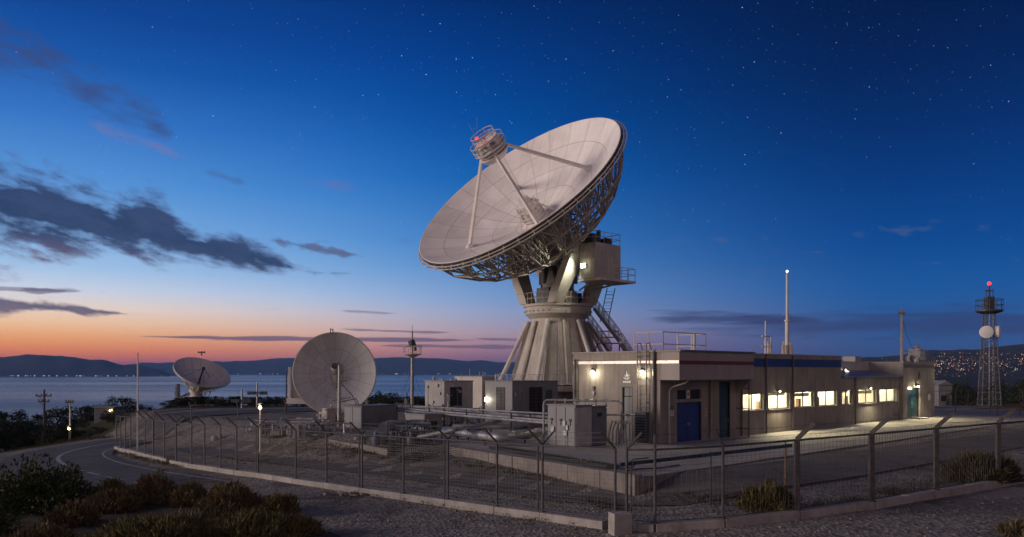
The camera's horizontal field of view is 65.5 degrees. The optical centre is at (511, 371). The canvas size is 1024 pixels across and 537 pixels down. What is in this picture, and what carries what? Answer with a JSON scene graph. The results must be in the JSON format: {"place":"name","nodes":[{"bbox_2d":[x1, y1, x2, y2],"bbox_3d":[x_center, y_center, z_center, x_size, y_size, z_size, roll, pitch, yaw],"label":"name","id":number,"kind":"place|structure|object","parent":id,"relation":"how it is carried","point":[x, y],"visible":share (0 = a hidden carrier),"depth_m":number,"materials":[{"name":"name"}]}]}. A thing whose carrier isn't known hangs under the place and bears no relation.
{"place":"outdoors","nodes":[
{"label":"outdoors","id":0,"kind":"place"},
{"bbox_2d":[0,354,176,376],"bbox_3d":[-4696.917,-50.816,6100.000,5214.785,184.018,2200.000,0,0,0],"label":"hills","id":1,"kind":"structure","parent":0,"point":[29,365],"depth_m":5256.38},
{"bbox_2d":[0,408,314,495],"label":"road","id":2,"kind":"structure","parent":0,"point":[92,459],"depth_m":54.88,"materials":[{"name":"grey asphalt"}]},
{"bbox_2d":[56,440,129,468],"bbox_3d":[-31.696,5.857,60.236,3.833,0.457,25.420,0,0,-16],"label":"road marking","id":3,"kind":"object","parent":2,"relation":"on","point":[58,459],"visible":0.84,"depth_m":57.13,"materials":[{"name":"paint"}]},
{"bbox_2d":[102,448,250,484],"bbox_3d":[-23.008,5.746,50.334,2.645,0.463,30.980,0,0,-37],"label":"road marking","id":4,"kind":"object","parent":2,"relation":"on","point":[156,470],"visible":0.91,"depth_m":47.36,"materials":[{"name":"paint"}]},
{"bbox_2d":[0,499,340,536],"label":"soil ground","id":5,"kind":"structure","parent":0,"point":[153,508],"depth_m":31.29,"materials":[{"name":"brown soil"}]},
{"bbox_2d":[0,501,25,536],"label":"leafy shrub","id":6,"kind":"object","parent":5,"relation":"on","point":[4,525],"visible":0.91,"depth_m":28.87,"materials":[{"name":"green plant"}]},
{"bbox_2d":[0,518,80,536],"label":"heather clump","id":7,"kind":"object","parent":5,"relation":"on","point":[42,530],"visible":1,"depth_m":25.75,"materials":[{"name":"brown plant"}]},
{"bbox_2d":[83,485,145,513],"bbox_3d":[-16.251,5.160,32.569,2.920,1.304,2.436,0,0,0],"label":"heather clump","id":8,"kind":"object","parent":5,"relation":"on","point":[115,497],"visible":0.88,"depth_m":32.26,"materials":[{"name":"brown plant"}]},
{"bbox_2d":[163,515,236,536],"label":"heather clump","id":9,"kind":"object","parent":5,"relation":"on","point":[209,523],"visible":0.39,"depth_m":25.37,"materials":[{"name":"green plant"}]},
{"bbox_2d":[204,507,307,536],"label":"heather clump","id":10,"kind":"object","parent":5,"relation":"on","point":[243,523],"visible":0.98,"depth_m":25.44,"materials":[{"name":"green plant"}]},
{"bbox_2d":[280,510,326,536],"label":"heather clump","id":11,"kind":"object","parent":5,"relation":"on","point":[312,526],"visible":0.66,"depth_m":26.27,"materials":[{"name":"brown plant"}]},
{"bbox_2d":[0,375,510,426],"bbox_3d":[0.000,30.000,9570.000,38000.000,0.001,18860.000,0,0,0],"label":"sea","id":12,"kind":"structure","parent":0,"point":[17,393],"depth_m":1424.66,"materials":[{"name":"blue liquid"}]},
{"bbox_2d":[134,357,515,374],"bbox_3d":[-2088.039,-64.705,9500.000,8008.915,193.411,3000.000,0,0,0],"label":"hills","id":13,"kind":"structure","parent":0,"point":[399,366],"depth_m":8344.20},
{"bbox_2d":[452,422,541,430],"bbox_3d":[-0.284,3.769,53.031,7.821,0.863,2.267,0,0,-40],"label":"insulated pipe","id":14,"kind":"object","parent":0,"point":[522,425],"visible":0.66,"depth_m":51.37,"materials":[{"name":"metal"}]},
{"bbox_2d":[0,387,1023,536],"bbox_3d":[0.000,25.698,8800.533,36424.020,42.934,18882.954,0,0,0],"label":"ground","id":15,"kind":"structure","parent":0,"point":[1001,508],"depth_m":31.26,"materials":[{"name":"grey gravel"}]},
{"bbox_2d":[0,410,27,421],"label":"tree","id":16,"kind":"object","parent":15,"relation":"on","point":[4,415],"visible":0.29,"depth_m":134.18,"materials":[{"name":"green plant"}]},
{"bbox_2d":[1,409,42,436],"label":"tree","id":17,"kind":"object","parent":15,"relation":"on","point":[21,414],"visible":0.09,"depth_m":133.56,"materials":[{"name":"green plant"}]},
{"bbox_2d":[0,418,48,449],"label":"tree","id":18,"kind":"object","parent":15,"relation":"on","point":[25,424],"visible":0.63,"depth_m":85.88,"materials":[{"name":"green plant"}]},
{"bbox_2d":[35,389,51,443],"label":"utility pole","id":19,"kind":"object","parent":15,"relation":"on","point":[44,395],"visible":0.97,"depth_m":85.89,"materials":[{"name":"brown wood"}]},
{"bbox_2d":[24,413,66,429],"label":"tree","id":20,"kind":"object","parent":15,"relation":"on","point":[38,417],"visible":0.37,"depth_m":113.72,"materials":[{"name":"green plant"}]},
{"bbox_2d":[0,451,105,517],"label":"leafy shrub","id":21,"kind":"object","parent":15,"relation":"on","point":[38,491],"visible":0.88,"depth_m":32.76,"materials":[{"name":"green plant"}]},
{"bbox_2d":[34,423,78,443],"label":"tree","id":22,"kind":"object","parent":15,"relation":"on","point":[62,427],"visible":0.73,"depth_m":83.11,"materials":[{"name":"green plant"}]},
{"bbox_2d":[37,406,76,427],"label":"tree","id":23,"kind":"object","parent":15,"relation":"on","point":[51,412],"visible":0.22,"depth_m":123.78,"materials":[{"name":"green plant"}]},
{"bbox_2d":[65,400,73,440],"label":"utility pole","id":24,"kind":"object","parent":15,"relation":"on","point":[69,402],"visible":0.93,"depth_m":80.94,"materials":[{"name":"wood"}]},
{"bbox_2d":[41,496,102,528],"bbox_3d":[-16.407,5.165,29.575,2.174,1.354,2.058,0,0,0],"label":"heather clump","id":25,"kind":"object","parent":15,"relation":"on","point":[71,512],"visible":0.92,"depth_m":29.25,"materials":[{"name":"brown plant"}]},
{"bbox_2d":[53,405,96,425],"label":"tree","id":26,"kind":"object","parent":15,"relation":"on","point":[86,408],"visible":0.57,"depth_m":116.67,"materials":[{"name":"green plant"}]},
{"bbox_2d":[59,425,91,440],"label":"tree","id":27,"kind":"object","parent":15,"relation":"on","point":[74,431],"visible":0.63,"depth_m":83.71,"materials":[{"name":"green plant"}]},
{"bbox_2d":[74,419,90,428],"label":"tree","id":28,"kind":"object","parent":15,"relation":"on","point":[84,422],"visible":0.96,"depth_m":92.40,"materials":[{"name":"green plant"}]},
{"bbox_2d":[84,475,129,500],"bbox_3d":[-17.698,5.154,35.182,2.423,1.364,2.258,0,0,0],"label":"heather clump","id":29,"kind":"object","parent":15,"relation":"on","point":[114,482],"visible":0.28,"depth_m":35.10,"materials":[{"name":"brown plant"}]},
{"bbox_2d":[92,406,124,423],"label":"utility shed","id":30,"kind":"structure","parent":15,"relation":"on","point":[98,410],"depth_m":90.90,"materials":[{"name":"stone"}]},
{"bbox_2d":[100,412,122,423],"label":"tree","id":31,"kind":"object","parent":15,"relation":"on","point":[109,418],"visible":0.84,"depth_m":82.69,"materials":[{"name":"green plant"}]},
{"bbox_2d":[103,396,142,413],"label":"tree","id":32,"kind":"object","parent":15,"relation":"on","point":[125,400],"visible":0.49,"depth_m":111.39,"materials":[{"name":"green plant"}]},
{"bbox_2d":[137,353,138,449],"bbox_3d":[-27.835,2.366,59.236,0.129,7.550,0.129,0,0,-23],"label":"flagpole","id":33,"kind":"object","parent":15,"relation":"on","point":[137,402],"visible":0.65,"depth_m":59.19,"materials":[{"name":"white metal"}]},
{"bbox_2d":[114,467,177,505],"bbox_3d":[-15.441,4.904,34.133,2.952,1.730,2.747,0,0,0],"label":"heather clump","id":34,"kind":"object","parent":15,"relation":"on","point":[147,487],"visible":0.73,"depth_m":33.71,"materials":[{"name":"brown plant"}]},
{"bbox_2d":[75,505,224,536],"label":"heather clump","id":35,"kind":"object","parent":15,"relation":"on","point":[149,525],"visible":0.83,"depth_m":25.01,"materials":[{"name":"green plant"}]},
{"bbox_2d":[166,474,209,507],"bbox_3d":[-13.382,4.977,33.018,2.024,1.440,2.016,0,0,0],"label":"heather clump","id":36,"kind":"object","parent":15,"relation":"on","point":[186,493],"visible":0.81,"depth_m":32.71,"materials":[{"name":"brown plant"}]},
{"bbox_2d":[173,351,230,405],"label":"satellite dish","id":37,"kind":"object","parent":15,"relation":"on","point":[199,376],"visible":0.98,"depth_m":109.31,"materials":[{"name":"paint"}]},
{"bbox_2d":[193,478,267,517],"bbox_3d":[-10.978,4.871,31.147,3.101,1.524,3.088,0,0,0],"label":"heather clump","id":38,"kind":"object","parent":15,"relation":"on","point":[238,495],"visible":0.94,"depth_m":30.53,"materials":[{"name":"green plant"}]},
{"bbox_2d":[231,389,251,407],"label":"utility pole","id":39,"kind":"object","parent":15,"relation":"on","point":[239,400],"visible":0.88,"depth_m":93.58,"materials":[{"name":"metal"}]},
{"bbox_2d":[247,382,266,406],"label":"utility pole","id":40,"kind":"object","parent":15,"relation":"on","point":[256,392],"visible":0.98,"depth_m":95.58,"materials":[{"name":"metal"}]},
{"bbox_2d":[257,403,262,452],"bbox_3d":[-17.162,3.854,54.288,0.440,3.505,0.440,0,0,0],"label":"lamp post","id":41,"kind":"object","parent":15,"relation":"on","point":[260,407],"visible":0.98,"depth_m":54.24,"materials":[{"name":"white metal"}]},
{"bbox_2d":[254,487,304,515],"bbox_3d":[-8.829,4.938,30.376,1.708,1.247,1.874,0,0,37],"label":"heather clump","id":42,"kind":"object","parent":15,"relation":"on","point":[280,502],"visible":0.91,"depth_m":30.14,"materials":[{"name":"brown plant"}]},
{"bbox_2d":[151,392,424,440],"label":"chain link fence","id":43,"kind":"object","parent":15,"relation":"on","point":[244,412],"visible":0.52,"depth_m":74.95,"materials":[{"name":"metal"}]},
{"bbox_2d":[245,417,332,435],"bbox_3d":[-16.206,3.972,58.090,6.569,1.284,2.780,0,0,6],"label":"pipe manifold","id":44,"kind":"object","parent":15,"relation":"on","point":[280,425],"visible":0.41,"depth_m":57.38,"materials":[{"name":"metal"}]},
{"bbox_2d":[289,420,351,438],"bbox_3d":[-13.355,3.966,55.286,4.333,1.182,3.022,0,0,0],"label":"pipe manifold","id":45,"kind":"object","parent":15,"relation":"on","point":[312,423],"visible":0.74,"depth_m":54.53,"materials":[{"name":"metal"}]},
{"bbox_2d":[319,408,335,419],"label":"equipment cabinet","id":46,"kind":"object","parent":15,"relation":"on","point":[328,414],"visible":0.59,"depth_m":67.29,"materials":[{"name":"metal"}]},
{"bbox_2d":[287,328,376,425],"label":"satellite dish","id":47,"kind":"object","parent":15,"relation":"on","point":[336,370],"visible":0.96,"depth_m":68.57,"materials":[{"name":"paint"}]},
{"bbox_2d":[329,439,391,454],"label":"plinth wall","id":48,"kind":"structure","parent":15,"relation":"on","point":[378,449],"depth_m":48.16,"materials":[{"name":"concrete"}]},
{"bbox_2d":[114,446,607,529],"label":"fence kerb","id":49,"kind":"structure","parent":15,"relation":"on","point":[595,523],"depth_m":32.84,"materials":[{"name":"concrete"}]},
{"bbox_2d":[109,408,616,518],"bbox_3d":[-14.312,3.853,43.317,2.056,3.842,49.614,0,0,-44],"label":"chain link fence","id":50,"kind":"object","parent":49,"relation":"on","point":[541,444],"visible":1,"depth_m":35.25,"materials":[{"name":"metal"}]},
{"bbox_2d":[343,404,396,427],"bbox_3d":[-11.019,3.935,61.961,3.241,2.740,2.569,0,0,-43],"label":"equipment cabinet","id":51,"kind":"object","parent":15,"relation":"on","point":[375,415],"visible":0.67,"depth_m":60.86,"materials":[{"name":"metal"}]},
{"bbox_2d":[371,419,442,444],"bbox_3d":[-6.312,3.639,48.535,4.062,1.494,3.081,0,0,0],"label":"pump skid","id":52,"kind":"object","parent":15,"relation":"on","point":[384,427],"visible":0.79,"depth_m":47.62,"materials":[{"name":"metal"}]},
{"bbox_2d":[398,326,424,411],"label":"floodlight mast","id":53,"kind":"object","parent":15,"relation":"on","point":[411,345],"visible":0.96,"depth_m":83.85,"materials":[{"name":"metal"}]},
{"bbox_2d":[387,442,456,463],"bbox_3d":[-4.924,4.692,43.772,3.943,1.424,1.393,0,0,31],"label":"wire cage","id":54,"kind":"object","parent":15,"relation":"on","point":[413,456],"visible":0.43,"depth_m":43.78,"materials":[{"name":"metal"}]},
{"bbox_2d":[404,412,442,431],"bbox_3d":[-6.349,3.930,57.338,1.763,1.875,2.482,0,0,-43],"label":"equipment cabinet","id":55,"kind":"object","parent":15,"relation":"on","point":[434,419],"visible":0.3,"depth_m":56.65,"materials":[{"name":"grey metal"}]},
{"bbox_2d":[449,446,641,495],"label":"retaining wall","id":56,"kind":"structure","parent":15,"relation":"on","point":[560,468],"depth_m":35.19,"materials":[{"name":"concrete"}]},
{"bbox_2d":[173,431,1023,505],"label":"yard lane","id":57,"kind":"structure","parent":15,"relation":"on","point":[736,482],"depth_m":37.82,"materials":[{"name":"grey asphalt"}]},
{"bbox_2d":[608,511,631,535],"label":"concrete block","id":58,"kind":"structure","parent":15,"relation":"on","point":[619,523],"depth_m":25.11,"materials":[{"name":"grey concrete"}]},
{"bbox_2d":[298,489,1016,536],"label":"gravel","id":59,"kind":"structure","parent":15,"relation":"on","point":[594,511],"depth_m":27.58,"materials":[{"name":"grey gravel"}]},
{"bbox_2d":[321,491,369,495],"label":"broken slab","id":60,"kind":"structure","parent":59,"relation":"on","point":[342,493],"depth_m":34.87,"materials":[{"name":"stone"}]},
{"bbox_2d":[619,442,791,512],"bbox_3d":[7.278,3.935,29.177,8.082,2.552,0.167,0,0,-27],"label":"guardrail","id":61,"kind":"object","parent":15,"relation":"on","point":[710,455],"depth_m":29.06,"materials":[{"name":"metal"}]},
{"bbox_2d":[447,423,1011,492],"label":"platform","id":62,"kind":"structure","parent":15,"relation":"on","point":[647,481],"depth_m":35.01,"materials":[{"name":"concrete"}]},
{"bbox_2d":[731,472,805,513],"bbox_3d":[8.966,4.191,27.569,2.645,1.488,2.140,0,0,0],"label":"bush","id":63,"kind":"object","parent":15,"relation":"on","point":[773,488],"visible":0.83,"depth_m":27.20,"materials":[{"name":"green plant"}]},
{"bbox_2d":[636,475,1023,531],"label":"fence kerb","id":64,"kind":"structure","parent":15,"relation":"on","point":[768,517],"depth_m":26.85,"materials":[{"name":"concrete"}]},
{"bbox_2d":[625,408,1023,523],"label":"fence","id":65,"kind":"object","parent":64,"relation":"on","point":[871,459],"visible":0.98,"depth_m":27.30,"materials":[{"name":"metal"}]},
{"bbox_2d":[935,380,952,405],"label":"house","id":66,"kind":"structure","parent":15,"relation":"on","point":[943,387],"depth_m":123.00,"materials":[{"name":"grey paint"}]},
{"bbox_2d":[953,380,973,405],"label":"tree","id":67,"kind":"object","parent":15,"relation":"on","point":[964,385],"visible":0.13,"depth_m":154.91,"materials":[{"name":"green plant"}]},
{"bbox_2d":[943,387,993,405],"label":"tree","id":68,"kind":"object","parent":15,"relation":"on","point":[961,393],"visible":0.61,"depth_m":113.29,"materials":[{"name":"green plant"}]},
{"bbox_2d":[939,448,1023,484],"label":"bush","id":69,"kind":"object","parent":15,"relation":"on","point":[1010,471],"visible":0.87,"depth_m":33.49,"materials":[{"name":"green plant"}]},
{"bbox_2d":[969,388,1006,405],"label":"tree","id":70,"kind":"object","parent":15,"relation":"on","point":[983,397],"visible":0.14,"depth_m":122.46,"materials":[{"name":"green plant"}]},
{"bbox_2d":[975,282,1003,405],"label":"lattice tower","id":71,"kind":"structure","parent":15,"relation":"on","point":[985,330],"depth_m":103.33,"materials":[{"name":"metal"}]},
{"bbox_2d":[973,403,1023,415],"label":"yard railing","id":72,"kind":"object","parent":15,"relation":"on","point":[1019,406],"visible":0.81,"depth_m":76.14,"materials":[{"name":"metal"}]},
{"bbox_2d":[981,380,1021,405],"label":"tree","id":73,"kind":"object","parent":15,"relation":"on","point":[1003,387],"visible":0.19,"depth_m":138.40,"materials":[{"name":"green plant"}]},
{"bbox_2d":[992,513,1023,536],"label":"bush","id":74,"kind":"object","parent":15,"relation":"on","point":[1015,527],"visible":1,"depth_m":22.99,"materials":[{"name":"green plant"}]},
{"bbox_2d":[996,380,1023,405],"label":"tree","id":75,"kind":"object","parent":15,"relation":"on","point":[1007,399],"visible":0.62,"depth_m":120.28,"materials":[{"name":"green plant"}]},
{"bbox_2d":[0,0,1023,364],"label":"sky","id":76,"kind":"structure","parent":0,"point":[228,180],"materials":[{"name":"blue"}]},
{"bbox_2d":[442,408,1023,476],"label":"pavement","id":77,"kind":"structure","parent":0,"point":[966,417],"depth_m":46.61,"materials":[{"name":"concrete"}]},
{"bbox_2d":[424,376,473,420],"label":"equipment shelter","id":78,"kind":"object","parent":77,"relation":"on","point":[459,391],"visible":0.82,"depth_m":66.04,"materials":[{"name":"paint"}]},
{"bbox_2d":[425,411,479,426],"bbox_3d":[-5.090,3.647,61.715,5.147,1.338,3.029,0,0,0],"label":"pump skid","id":79,"kind":"object","parent":77,"relation":"on","point":[458,420],"visible":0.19,"depth_m":61.00,"materials":[{"name":"metal"}]},
{"bbox_2d":[415,420,501,446],"bbox_3d":[-2.104,4.198,49.361,3.427,2.064,8.204,0,0,39],"label":"insulated pipe","id":80,"kind":"object","parent":77,"relation":"on","point":[436,433],"visible":0.81,"depth_m":46.80,"materials":[{"name":"silver metal"}]},
{"bbox_2d":[378,402,547,438],"bbox_3d":[-4.098,3.824,57.077,1.582,2.835,24.438,0,0,-35],"label":"pipe rack","id":81,"kind":"object","parent":77,"relation":"on","point":[483,416],"visible":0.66,"depth_m":54.19,"materials":[{"name":"metal"}]},
{"bbox_2d":[454,369,497,410],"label":"equipment shelter","id":82,"kind":"object","parent":77,"relation":"on","point":[478,391],"visible":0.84,"depth_m":80.52,"materials":[{"name":"paint"}]},
{"bbox_2d":[442,427,547,445],"bbox_3d":[-1.001,3.791,46.843,6.769,0.819,5.811,0,0,0],"label":"insulated pipe","id":83,"kind":"object","parent":77,"relation":"on","point":[513,435],"visible":0.84,"depth_m":45.81,"materials":[{"name":"metal"}]},
{"bbox_2d":[485,380,558,428],"bbox_3d":[0.768,2.424,60.720,4.933,3.512,3.183,0,0,-43],"label":"equipment shelter","id":84,"kind":"object","parent":77,"relation":"on","point":[522,395],"visible":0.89,"depth_m":59.30,"materials":[{"name":"grey paint"}]},
{"bbox_2d":[418,117,635,402],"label":"radio telescope","id":85,"kind":"object","parent":77,"relation":"on","point":[517,205],"visible":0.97,"depth_m":72.89,"materials":[{"name":"paint"}]},
{"bbox_2d":[489,445,617,468],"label":"low wall","id":86,"kind":"structure","parent":77,"relation":"on","point":[594,463],"depth_m":37.58,"materials":[{"name":"grey concrete"}]},
{"bbox_2d":[546,403,592,447],"bbox_3d":[3.222,3.006,44.767,1.528,2.388,2.240,0,0,-43],"label":"equipment cabinet","id":87,"kind":"object","parent":77,"relation":"on","point":[575,419],"visible":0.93,"depth_m":44.11,"materials":[{"name":"grey metal"}]},
{"bbox_2d":[543,398,622,444],"bbox_3d":[4.065,2.873,46.111,4.707,2.654,0.129,0,0,15],"label":"pipe hoop","id":88,"kind":"object","parent":77,"relation":"on","point":[584,400],"visible":0.88,"depth_m":46.06,"materials":[{"name":"metal"}]},
{"bbox_2d":[592,405,606,445],"bbox_3d":[4.292,3.056,45.751,1.460,2.288,1.990,0,0,-43],"label":"equipment cabinet","id":89,"kind":"object","parent":77,"relation":"on","point":[599,418],"visible":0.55,"depth_m":45.06,"materials":[{"name":"metal"}]},
{"bbox_2d":[607,412,634,443],"bbox_3d":[6.241,3.276,46.186,1.841,1.852,0.339,0,0,-7],"label":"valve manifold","id":90,"kind":"object","parent":77,"relation":"on","point":[627,414],"visible":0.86,"depth_m":46.20,"materials":[{"name":"metal"}]},
{"bbox_2d":[611,457,679,470],"bbox_3d":[6.031,4.372,35.545,2.561,1.000,5.715,0,0,27],"label":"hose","id":91,"kind":"object","parent":77,"relation":"on","point":[644,468],"visible":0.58,"depth_m":34.30,"materials":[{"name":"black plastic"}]},
{"bbox_2d":[572,342,935,443],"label":"control building","id":92,"kind":"structure","parent":77,"relation":"on","point":[732,392],"depth_m":51.30,"materials":[{"name":"concrete"}]},
{"bbox_2d":[622,386,632,440],"bbox_3d":[6.976,2.543,47.922,0.160,3.314,0.829,0,0,-43],"label":"door","id":93,"kind":"structure","parent":92,"relation":"in","point":[624,388],"depth_m":47.93,"materials":[{"name":"grey paint"}]},
{"bbox_2d":[634,331,705,350],"bbox_3d":[10.113,-1.680,50.665,4.667,1.600,2.321,0,0,-43],"label":"roof guard rail","id":94,"kind":"object","parent":92,"relation":"on","point":[693,342],"visible":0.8,"depth_m":49.88,"materials":[{"name":"white metal"}]},
{"bbox_2d":[677,390,698,398],"bbox_3d":[10.625,1.369,48.200,2.451,0.522,0.114,0,0,-43],"label":"transom window","id":95,"kind":"structure","parent":92,"relation":"in","point":[681,394],"depth_m":48.12,"materials":[{"name":"glass"}]},
{"bbox_2d":[677,401,700,442],"bbox_3d":[10.665,3.013,48.157,2.511,2.375,0.170,0,0,-43],"label":"double door","id":96,"kind":"structure","parent":92,"relation":"in","point":[688,413],"depth_m":48.20,"materials":[{"name":"blue paint"}]},
{"bbox_2d":[719,382,729,436],"bbox_3d":[13.513,2.418,50.834,1.209,3.564,0.170,0,0,-43],"label":"door","id":97,"kind":"structure","parent":92,"relation":"in","point":[724,387],"depth_m":50.94,"materials":[{"name":"teal paint"}]},
{"bbox_2d":[743,393,763,411],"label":"window","id":98,"kind":"structure","parent":92,"relation":"in","point":[751,409],"depth_m":53.37,"materials":[{"name":"metal"}]},
{"bbox_2d":[761,321,771,353],"bbox_3d":[18.635,-2.299,58.308,1.379,2.839,0.335,0,0,-45],"label":"roof mast","id":99,"kind":"object","parent":92,"relation":"on","point":[768,347],"visible":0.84,"depth_m":58.35,"materials":[{"name":"white metal"}]},
{"bbox_2d":[768,392,790,409],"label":"window","id":100,"kind":"structure","parent":92,"relation":"in","point":[777,393],"depth_m":55.88,"materials":[{"name":"metal"}]},
{"bbox_2d":[782,270,792,353],"bbox_3d":[21.216,-4.355,61.414,0.800,6.950,0.739,0,0,0],"label":"lit roof mast","id":101,"kind":"object","parent":92,"relation":"on","point":[787,347],"visible":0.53,"depth_m":61.32,"materials":[{"name":"white metal"}]},
{"bbox_2d":[795,391,814,407],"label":"window","id":102,"kind":"structure","parent":92,"relation":"in","point":[802,394],"depth_m":58.57,"materials":[{"name":"metal"}]},
{"bbox_2d":[818,390,837,406],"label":"window","id":103,"kind":"structure","parent":92,"relation":"in","point":[834,404],"depth_m":60.92,"materials":[{"name":"metal"}]},
{"bbox_2d":[843,356,860,361],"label":"roof unit","id":104,"kind":"structure","parent":92,"relation":"on","point":[852,358],"depth_m":73.41,"materials":[{"name":"paint"}]},
{"bbox_2d":[858,389,874,403],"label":"window","id":105,"kind":"structure","parent":92,"relation":"in","point":[866,391],"depth_m":65.83,"materials":[{"name":"metal"}]},
{"bbox_2d":[898,308,914,361],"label":"roof mast","id":106,"kind":"object","parent":92,"relation":"on","point":[901,313],"visible":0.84,"depth_m":77.94,"materials":[{"name":"white metal"}]},
{"bbox_2d":[907,387,918,418],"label":"double door","id":107,"kind":"structure","parent":92,"relation":"in","point":[913,393],"depth_m":71.87,"materials":[{"name":"teal paint"}]},
{"bbox_2d":[903,344,928,361],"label":"roof tank","id":108,"kind":"object","parent":92,"relation":"on","point":[917,354],"visible":0.79,"depth_m":80.74,"materials":[{"name":"white metal"}]},
{"bbox_2d":[939,385,1023,411],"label":"yard fence","id":109,"kind":"object","parent":77,"relation":"on","point":[989,398],"visible":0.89,"depth_m":84.79,"materials":[{"name":"metal"}]},
{"bbox_2d":[841,344,1023,386],"bbox_3d":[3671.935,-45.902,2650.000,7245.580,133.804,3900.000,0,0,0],"label":"hills","id":110,"kind":"structure","parent":0,"point":[1010,357],"depth_m":1272.56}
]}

